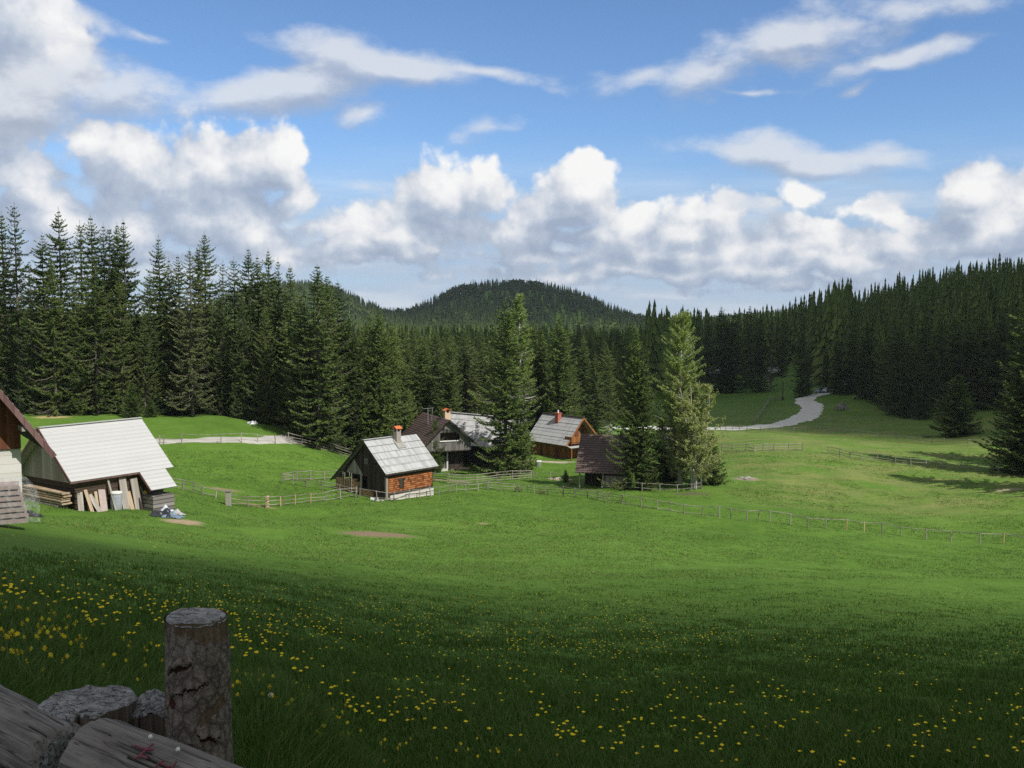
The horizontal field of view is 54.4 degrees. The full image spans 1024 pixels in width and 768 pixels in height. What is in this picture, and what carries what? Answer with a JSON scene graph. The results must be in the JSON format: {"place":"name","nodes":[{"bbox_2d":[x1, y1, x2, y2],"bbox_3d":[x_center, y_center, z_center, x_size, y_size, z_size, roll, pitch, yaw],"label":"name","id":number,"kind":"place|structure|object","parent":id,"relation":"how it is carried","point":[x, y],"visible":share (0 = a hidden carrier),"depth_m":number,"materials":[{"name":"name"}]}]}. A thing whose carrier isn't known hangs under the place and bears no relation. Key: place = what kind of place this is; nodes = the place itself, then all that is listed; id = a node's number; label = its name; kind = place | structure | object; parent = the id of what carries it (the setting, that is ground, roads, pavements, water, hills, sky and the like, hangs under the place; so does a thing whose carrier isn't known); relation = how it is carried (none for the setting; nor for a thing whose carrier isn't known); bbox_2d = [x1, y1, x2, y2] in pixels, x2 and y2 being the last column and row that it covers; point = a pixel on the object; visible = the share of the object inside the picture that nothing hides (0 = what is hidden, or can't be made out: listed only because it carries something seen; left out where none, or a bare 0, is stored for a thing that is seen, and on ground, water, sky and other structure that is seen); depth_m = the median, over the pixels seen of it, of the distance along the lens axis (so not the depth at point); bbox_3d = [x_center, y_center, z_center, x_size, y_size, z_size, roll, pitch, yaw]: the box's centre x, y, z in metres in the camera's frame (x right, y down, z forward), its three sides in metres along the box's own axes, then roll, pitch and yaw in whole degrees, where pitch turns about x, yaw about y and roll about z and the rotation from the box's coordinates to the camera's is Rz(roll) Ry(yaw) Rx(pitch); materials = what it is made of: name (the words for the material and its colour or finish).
{"place":"outdoors","nodes":[
{"label":"outdoors","id":0,"kind":"place"},
{"bbox_2d":[155,435,324,443],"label":"road","id":1,"kind":"structure","parent":0,"point":[280,439],"depth_m":127.64,"materials":[{"name":"grey gravel"}]},
{"bbox_2d":[0,290,1023,767],"bbox_3d":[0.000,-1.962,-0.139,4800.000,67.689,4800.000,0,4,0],"label":"ground","id":2,"kind":"structure","parent":0,"point":[736,410],"depth_m":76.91,"materials":[{"name":"green plant"}]},
{"bbox_2d":[0,215,32,403],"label":"spruce tree","id":3,"kind":"object","parent":2,"relation":"on","point":[5,354],"visible":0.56,"depth_m":149.14,"materials":[{"name":"green plant"}]},
{"bbox_2d":[0,206,50,411],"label":"spruce tree","id":4,"kind":"object","parent":2,"relation":"on","point":[14,276],"visible":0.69,"depth_m":147.19,"materials":[{"name":"green plant"}]},
{"bbox_2d":[0,389,56,491],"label":"house","id":5,"kind":"structure","parent":2,"relation":"on","point":[15,424],"depth_m":46.94,"materials":[{"name":"brown wood"}]},
{"bbox_2d":[10,269,57,414],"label":"spruce tree","id":6,"kind":"object","parent":2,"relation":"on","point":[32,396],"visible":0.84,"depth_m":143.53,"materials":[{"name":"green plant"}]},
{"bbox_2d":[8,235,73,410],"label":"spruce tree","id":7,"kind":"object","parent":2,"relation":"on","point":[38,271],"visible":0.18,"depth_m":148.83,"materials":[{"name":"green plant"}]},
{"bbox_2d":[23,255,86,416],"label":"spruce tree","id":8,"kind":"object","parent":2,"relation":"on","point":[56,347],"visible":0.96,"depth_m":141.64,"materials":[{"name":"green plant"}]},
{"bbox_2d":[19,211,103,414],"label":"spruce tree","id":9,"kind":"object","parent":2,"relation":"on","point":[60,244],"visible":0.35,"depth_m":145.90,"materials":[{"name":"green plant"}]},
{"bbox_2d":[58,276,98,415],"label":"spruce tree","id":10,"kind":"object","parent":2,"relation":"on","point":[77,410],"visible":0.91,"depth_m":142.66,"materials":[{"name":"green plant"}]},
{"bbox_2d":[60,221,107,411],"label":"spruce tree","id":11,"kind":"object","parent":2,"relation":"on","point":[81,240],"visible":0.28,"depth_m":149.87,"materials":[{"name":"green plant"}]},
{"bbox_2d":[37,685,136,755],"bbox_3d":[-1.196,1.146,2.803,0.276,0.537,0.243,0,4,0],"label":"stump","id":12,"kind":"object","parent":2,"relation":"on","point":[84,705],"visible":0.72,"depth_m":2.76,"materials":[{"name":"grey wood"}]},
{"bbox_2d":[0,684,81,767],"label":"fence rail","id":13,"kind":"object","parent":12,"relation":"attached to","point":[29,733],"visible":0.75,"depth_m":2.61,"materials":[{"name":"grey wood"}]},
{"bbox_2d":[67,215,111,410],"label":"spruce tree","id":14,"kind":"object","parent":2,"relation":"on","point":[91,239],"visible":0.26,"depth_m":150.77,"materials":[{"name":"green plant"}]},
{"bbox_2d":[53,257,135,415],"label":"spruce tree","id":15,"kind":"object","parent":2,"relation":"on","point":[96,365],"visible":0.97,"depth_m":143.39,"materials":[{"name":"green plant"}]},
{"bbox_2d":[21,417,176,510],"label":"barn","id":16,"kind":"structure","parent":2,"relation":"on","point":[91,457],"depth_m":70.11,"materials":[{"name":"grey wood"}]},
{"bbox_2d":[80,229,137,409],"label":"spruce tree","id":17,"kind":"object","parent":2,"relation":"on","point":[108,269],"visible":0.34,"depth_m":149.03,"materials":[{"name":"green plant"}]},
{"bbox_2d":[97,278,141,413],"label":"spruce tree","id":18,"kind":"object","parent":2,"relation":"on","point":[121,391],"visible":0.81,"depth_m":144.63,"materials":[{"name":"green plant"}]},
{"bbox_2d":[94,222,168,412],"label":"spruce tree","id":19,"kind":"object","parent":2,"relation":"on","point":[135,324],"visible":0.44,"depth_m":149.94,"materials":[{"name":"green plant"}]},
{"bbox_2d":[130,310,159,411],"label":"spruce tree","id":20,"kind":"object","parent":2,"relation":"on","point":[144,388],"visible":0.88,"depth_m":145.89,"materials":[{"name":"green plant"}]},
{"bbox_2d":[131,689,165,736],"bbox_3d":[-1.031,1.203,2.872,0.180,0.619,0.171,0,4,0],"label":"stump","id":21,"kind":"object","parent":2,"relation":"on","point":[148,715],"visible":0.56,"depth_m":2.80,"materials":[{"name":"grey wood"}]},
{"bbox_2d":[135,272,172,414],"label":"spruce tree","id":22,"kind":"object","parent":2,"relation":"on","point":[154,337],"visible":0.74,"depth_m":147.61,"materials":[{"name":"green plant"}]},
{"bbox_2d":[130,235,188,413],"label":"spruce tree","id":23,"kind":"object","parent":2,"relation":"on","point":[158,273],"visible":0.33,"depth_m":150.76,"materials":[{"name":"green plant"}]},
{"bbox_2d":[145,261,190,415],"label":"spruce tree","id":24,"kind":"object","parent":2,"relation":"on","point":[171,412],"visible":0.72,"depth_m":149.44,"materials":[{"name":"green plant"}]},
{"bbox_2d":[165,253,198,413],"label":"spruce tree","id":25,"kind":"object","parent":2,"relation":"on","point":[178,285],"visible":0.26,"depth_m":151.21,"materials":[{"name":"green plant"}]},
{"bbox_2d":[160,247,218,416],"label":"spruce tree","id":26,"kind":"object","parent":2,"relation":"on","point":[194,375],"visible":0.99,"depth_m":146.26,"materials":[{"name":"green plant"}]},
{"bbox_2d":[163,607,233,763],"bbox_3d":[-0.830,1.091,2.657,0.188,0.963,0.217,0,4,0],"label":"fence post","id":27,"kind":"object","parent":2,"relation":"on","point":[197,710],"visible":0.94,"depth_m":2.59,"materials":[{"name":"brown wood"}]},
{"bbox_2d":[58,718,242,767],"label":"fence rail","id":28,"kind":"object","parent":27,"relation":"attached to","point":[105,743],"visible":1,"depth_m":2.37,"materials":[{"name":"grey wood"}]},
{"bbox_2d":[174,232,236,414],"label":"spruce tree","id":29,"kind":"object","parent":2,"relation":"on","point":[206,310],"visible":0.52,"depth_m":151.25,"materials":[{"name":"green plant"}]},
{"bbox_2d":[201,290,237,416],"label":"spruce tree","id":30,"kind":"object","parent":2,"relation":"on","point":[221,400],"visible":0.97,"depth_m":148.78,"materials":[{"name":"green plant"}]},
{"bbox_2d":[205,264,240,414],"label":"spruce tree","id":31,"kind":"object","parent":2,"relation":"on","point":[224,294],"visible":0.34,"depth_m":152.51,"materials":[{"name":"green plant"}]},
{"bbox_2d":[219,256,244,404],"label":"spruce tree","id":32,"kind":"object","parent":2,"relation":"on","point":[233,291],"visible":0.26,"depth_m":154.22,"materials":[{"name":"green plant"}]},
{"bbox_2d":[225,294,261,420],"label":"spruce tree","id":33,"kind":"object","parent":2,"relation":"on","point":[242,403],"visible":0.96,"depth_m":146.80,"materials":[{"name":"green plant"}]},
{"bbox_2d":[223,249,268,420],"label":"spruce tree","id":34,"kind":"object","parent":2,"relation":"on","point":[252,305],"visible":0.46,"depth_m":150.25,"materials":[{"name":"green plant"}]},
{"bbox_2d":[1,280,507,336],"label":"forest","id":35,"kind":"object","parent":2,"relation":"on","point":[357,320],"visible":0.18,"depth_m":1190.85,"materials":[{"name":"green plant"}]},
{"bbox_2d":[244,301,287,425],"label":"spruce tree","id":36,"kind":"object","parent":2,"relation":"on","point":[265,347],"visible":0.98,"depth_m":145.95,"materials":[{"name":"green plant"}]},
{"bbox_2d":[249,252,289,422],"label":"spruce tree","id":37,"kind":"object","parent":2,"relation":"on","point":[267,289],"visible":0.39,"depth_m":149.16,"materials":[{"name":"green plant"}]},
{"bbox_2d":[252,262,292,425],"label":"spruce tree","id":38,"kind":"object","parent":2,"relation":"on","point":[278,317],"visible":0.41,"depth_m":148.36,"materials":[{"name":"green plant"}]},
{"bbox_2d":[262,268,303,426],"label":"spruce tree","id":39,"kind":"object","parent":2,"relation":"on","point":[285,337],"visible":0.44,"depth_m":146.43,"materials":[{"name":"green plant"}]},
{"bbox_2d":[270,285,322,434],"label":"spruce tree","id":40,"kind":"object","parent":2,"relation":"on","point":[300,303],"visible":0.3,"depth_m":139.51,"materials":[{"name":"green plant"}]},
{"bbox_2d":[281,304,332,441],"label":"spruce tree","id":41,"kind":"object","parent":2,"relation":"on","point":[300,385],"visible":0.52,"depth_m":137.17,"materials":[{"name":"green plant"}]},
{"bbox_2d":[284,267,356,448],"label":"spruce tree","id":42,"kind":"object","parent":2,"relation":"on","point":[320,408],"visible":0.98,"depth_m":135.13,"materials":[{"name":"green plant"}]},
{"bbox_2d":[302,277,358,451],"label":"spruce tree","id":43,"kind":"object","parent":2,"relation":"on","point":[337,348],"visible":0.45,"depth_m":139.82,"materials":[{"name":"green plant"}]},
{"bbox_2d":[309,283,373,452],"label":"spruce tree","id":44,"kind":"object","parent":2,"relation":"on","point":[349,326],"visible":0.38,"depth_m":143.07,"materials":[{"name":"green plant"}]},
{"bbox_2d":[335,322,373,453],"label":"spruce tree","id":45,"kind":"object","parent":2,"relation":"on","point":[354,380],"visible":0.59,"depth_m":143.99,"materials":[{"name":"green plant"}]},
{"bbox_2d":[344,337,374,454],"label":"spruce tree","id":46,"kind":"object","parent":2,"relation":"on","point":[354,397],"visible":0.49,"depth_m":144.67,"materials":[{"name":"green plant"}]},
{"bbox_2d":[347,315,403,450],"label":"spruce tree","id":47,"kind":"object","parent":2,"relation":"on","point":[367,371],"visible":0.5,"depth_m":145.71,"materials":[{"name":"green plant"}]},
{"bbox_2d":[353,309,414,437],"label":"spruce tree","id":48,"kind":"object","parent":2,"relation":"on","point":[383,385],"visible":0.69,"depth_m":145.69,"materials":[{"name":"green plant"}]},
{"bbox_2d":[330,426,438,499],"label":"cottage","id":49,"kind":"structure","parent":2,"relation":"on","point":[396,462],"depth_m":106.51,"materials":[{"name":"brown wood"}]},
{"bbox_2d":[373,326,416,435],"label":"spruce tree","id":50,"kind":"object","parent":2,"relation":"on","point":[396,372],"visible":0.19,"depth_m":157.40,"materials":[{"name":"green plant"}]},
{"bbox_2d":[389,360,420,432],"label":"spruce tree","id":51,"kind":"object","parent":2,"relation":"on","point":[407,421],"visible":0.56,"depth_m":150.18,"materials":[{"name":"green plant"}]},
{"bbox_2d":[393,336,443,418],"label":"spruce tree","id":52,"kind":"object","parent":2,"relation":"on","point":[425,396],"visible":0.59,"depth_m":167.86,"materials":[{"name":"green plant"}]},
{"bbox_2d":[420,330,447,412],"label":"spruce tree","id":53,"kind":"object","parent":2,"relation":"on","point":[438,354],"visible":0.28,"depth_m":189.82,"materials":[{"name":"green plant"}]},
{"bbox_2d":[401,408,475,470],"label":"house","id":54,"kind":"structure","parent":2,"relation":"on","point":[457,440],"depth_m":141.12,"materials":[{"name":"grey wood"}]},
{"bbox_2d":[425,340,472,417],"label":"spruce tree","id":55,"kind":"object","parent":2,"relation":"on","point":[448,390],"visible":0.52,"depth_m":165.05,"materials":[{"name":"green plant"}]},
{"bbox_2d":[443,328,479,413],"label":"spruce tree","id":56,"kind":"object","parent":2,"relation":"on","point":[464,352],"visible":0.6,"depth_m":212.55,"materials":[{"name":"green plant"}]},
{"bbox_2d":[188,278,788,334],"bbox_3d":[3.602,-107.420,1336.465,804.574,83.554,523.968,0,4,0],"label":"forested hills","id":57,"kind":"structure","parent":2,"relation":"on","point":[624,317],"depth_m":1313.80,"materials":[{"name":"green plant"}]},
{"bbox_2d":[450,412,530,466],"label":"house","id":58,"kind":"structure","parent":2,"relation":"on","point":[470,426],"depth_m":149.29,"materials":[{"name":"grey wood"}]},
{"bbox_2d":[467,298,545,477],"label":"spruce tree","id":59,"kind":"object","parent":2,"relation":"on","point":[501,464],"visible":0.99,"depth_m":140.49,"materials":[{"name":"green plant"}]},
{"bbox_2d":[0,525,1023,764],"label":"dandelions","id":60,"kind":"object","parent":2,"relation":"on","point":[417,707],"visible":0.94,"depth_m":9.53,"materials":[{"name":"yellow plant"}]},
{"bbox_2d":[1,253,1023,406],"bbox_3d":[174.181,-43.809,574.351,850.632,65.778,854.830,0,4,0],"label":"forest","id":61,"kind":"object","parent":2,"relation":"on","point":[947,297],"visible":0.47,"depth_m":346.91,"materials":[{"name":"green plant"}]},
{"bbox_2d":[506,292,538,420],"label":"larch tree","id":62,"kind":"object","parent":2,"relation":"on","point":[519,317],"visible":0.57,"depth_m":171.48,"materials":[{"name":"green plant"}]},
{"bbox_2d":[508,411,537,472],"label":"spruce tree","id":63,"kind":"object","parent":2,"relation":"on","point":[527,437],"visible":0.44,"depth_m":144.06,"materials":[{"name":"green plant"}]},
{"bbox_2d":[518,322,552,431],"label":"spruce tree","id":64,"kind":"object","parent":2,"relation":"on","point":[532,344],"visible":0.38,"depth_m":175.91,"materials":[{"name":"green plant"}]},
{"bbox_2d":[526,330,563,425],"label":"spruce tree","id":65,"kind":"object","parent":2,"relation":"on","point":[543,374],"visible":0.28,"depth_m":177.72,"materials":[{"name":"green plant"}]},
{"bbox_2d":[529,410,596,460],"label":"house","id":66,"kind":"structure","parent":2,"relation":"on","point":[557,434],"depth_m":159.34,"materials":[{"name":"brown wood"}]},
{"bbox_2d":[528,317,600,433],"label":"spruce tree","id":67,"kind":"object","parent":2,"relation":"on","point":[561,392],"visible":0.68,"depth_m":171.56,"materials":[{"name":"green plant"}]},
{"bbox_2d":[569,336,604,423],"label":"spruce tree","id":68,"kind":"object","parent":2,"relation":"on","point":[581,373],"visible":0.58,"depth_m":219.77,"materials":[{"name":"green plant"}]},
{"bbox_2d":[582,353,615,434],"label":"spruce tree","id":69,"kind":"object","parent":2,"relation":"on","point":[594,407],"visible":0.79,"depth_m":180.35,"materials":[{"name":"green plant"}]},
{"bbox_2d":[575,431,640,487],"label":"hut","id":70,"kind":"object","parent":2,"relation":"on","point":[592,462],"visible":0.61,"depth_m":124.48,"materials":[{"name":"brown wood"}]},
{"bbox_2d":[596,344,619,426],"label":"spruce tree","id":71,"kind":"object","parent":2,"relation":"on","point":[609,394],"visible":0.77,"depth_m":213.20,"materials":[{"name":"green plant"}]},
{"bbox_2d":[597,326,667,490],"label":"spruce tree","id":72,"kind":"object","parent":2,"relation":"on","point":[630,412],"visible":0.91,"depth_m":120.39,"materials":[{"name":"green plant"}]},
{"bbox_2d":[620,354,664,491],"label":"spruce tree","id":73,"kind":"object","parent":2,"relation":"on","point":[645,475],"visible":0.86,"depth_m":120.23,"materials":[{"name":"green plant"}]},
{"bbox_2d":[641,417,688,480],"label":"spruce tree","id":74,"kind":"object","parent":2,"relation":"on","point":[666,472],"visible":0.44,"depth_m":127.53,"materials":[{"name":"green plant"}]},
{"bbox_2d":[649,309,713,484],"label":"larch tree","id":75,"kind":"object","parent":2,"relation":"on","point":[676,364],"visible":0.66,"depth_m":121.76,"materials":[{"name":"green plant"}]},
{"bbox_2d":[658,371,725,489],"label":"broadleaf tree","id":76,"kind":"object","parent":2,"relation":"on","point":[693,439],"visible":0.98,"depth_m":119.76,"materials":[{"name":"green plant"}]},
{"bbox_2d":[697,320,718,385],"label":"spruce tree","id":77,"kind":"object","parent":2,"relation":"on","point":[708,374],"visible":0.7,"depth_m":353.55,"materials":[{"name":"green plant"}]},
{"bbox_2d":[698,430,730,485],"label":"spruce tree","id":78,"kind":"object","parent":2,"relation":"on","point":[715,479],"visible":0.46,"depth_m":124.09,"materials":[{"name":"green plant"}]},
{"bbox_2d":[692,305,743,392],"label":"spruce tree","id":79,"kind":"object","parent":2,"relation":"on","point":[720,334],"visible":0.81,"depth_m":320.47,"materials":[{"name":"green plant"}]},
{"bbox_2d":[713,310,751,392],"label":"spruce tree","id":80,"kind":"object","parent":2,"relation":"on","point":[731,383],"visible":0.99,"depth_m":316.60,"materials":[{"name":"green plant"}]},
{"bbox_2d":[736,306,769,387],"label":"spruce tree","id":81,"kind":"object","parent":2,"relation":"on","point":[749,345],"visible":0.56,"depth_m":343.03,"materials":[{"name":"green plant"}]},
{"bbox_2d":[745,310,777,392],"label":"spruce tree","id":82,"kind":"object","parent":2,"relation":"on","point":[756,359],"visible":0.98,"depth_m":314.55,"materials":[{"name":"green plant"}]},
{"bbox_2d":[788,328,814,397],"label":"spruce tree","id":83,"kind":"object","parent":2,"relation":"on","point":[800,387],"visible":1,"depth_m":279.76,"materials":[{"name":"green plant"}]},
{"bbox_2d":[622,495,1022,543],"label":"fence","id":84,"kind":"object","parent":2,"relation":"on","point":[684,512],"visible":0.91,"depth_m":96.66,"materials":[{"name":"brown wood"}]},
{"bbox_2d":[826,333,847,393],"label":"spruce tree","id":85,"kind":"object","parent":2,"relation":"on","point":[836,377],"visible":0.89,"depth_m":277.08,"materials":[{"name":"green plant"}]},
{"bbox_2d":[877,325,918,414],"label":"spruce tree","id":86,"kind":"object","parent":2,"relation":"on","point":[892,397],"visible":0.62,"depth_m":233.21,"materials":[{"name":"green plant"}]},
{"bbox_2d":[889,336,921,417],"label":"spruce tree","id":87,"kind":"object","parent":2,"relation":"on","point":[906,397],"visible":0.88,"depth_m":225.79,"materials":[{"name":"green plant"}]},
{"bbox_2d":[905,350,938,419],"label":"spruce tree","id":88,"kind":"object","parent":2,"relation":"on","point":[920,399],"visible":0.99,"depth_m":220.99,"materials":[{"name":"green plant"}]},
{"bbox_2d":[904,322,951,416],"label":"spruce tree","id":89,"kind":"object","parent":2,"relation":"on","point":[930,358],"visible":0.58,"depth_m":226.46,"materials":[{"name":"green plant"}]},
{"bbox_2d":[920,319,957,408],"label":"spruce tree","id":90,"kind":"object","parent":2,"relation":"on","point":[941,369],"visible":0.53,"depth_m":237.34,"materials":[{"name":"green plant"}]},
{"bbox_2d":[937,318,967,399],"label":"spruce tree","id":91,"kind":"object","parent":2,"relation":"on","point":[953,343],"visible":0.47,"depth_m":243.97,"materials":[{"name":"green plant"}]},
{"bbox_2d":[921,375,988,437],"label":"spruce tree","id":92,"kind":"object","parent":2,"relation":"on","point":[955,427],"visible":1,"depth_m":187.54,"materials":[{"name":"green plant"}]},
{"bbox_2d":[951,326,986,407],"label":"spruce tree","id":93,"kind":"object","parent":2,"relation":"on","point":[965,354],"visible":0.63,"depth_m":237.69,"materials":[{"name":"green plant"}]},
{"bbox_2d":[948,300,1013,410],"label":"spruce tree","id":94,"kind":"object","parent":2,"relation":"on","point":[978,344],"visible":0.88,"depth_m":234.78,"materials":[{"name":"green plant"}]},
{"bbox_2d":[977,310,1014,410],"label":"spruce tree","id":95,"kind":"object","parent":2,"relation":"on","point":[996,391],"visible":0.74,"depth_m":233.56,"materials":[{"name":"green plant"}]},
{"bbox_2d":[971,295,1023,476],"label":"spruce tree","id":96,"kind":"object","parent":2,"relation":"on","point":[1020,438],"visible":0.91,"depth_m":139.29,"materials":[{"name":"green plant"}]},
{"bbox_2d":[985,369,1023,474],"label":"spruce tree","id":97,"kind":"object","parent":2,"relation":"on","point":[1008,456],"visible":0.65,"depth_m":140.97,"materials":[{"name":"green plant"}]},
{"bbox_2d":[0,0,1023,318],"label":"sky","id":98,"kind":"structure","parent":0,"point":[709,155],"materials":[{"name":"blue"}]},
{"bbox_2d":[612,392,832,429],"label":"road","id":99,"kind":"structure","parent":0,"point":[811,409],"depth_m":235.19,"materials":[{"name":"grey gravel"}]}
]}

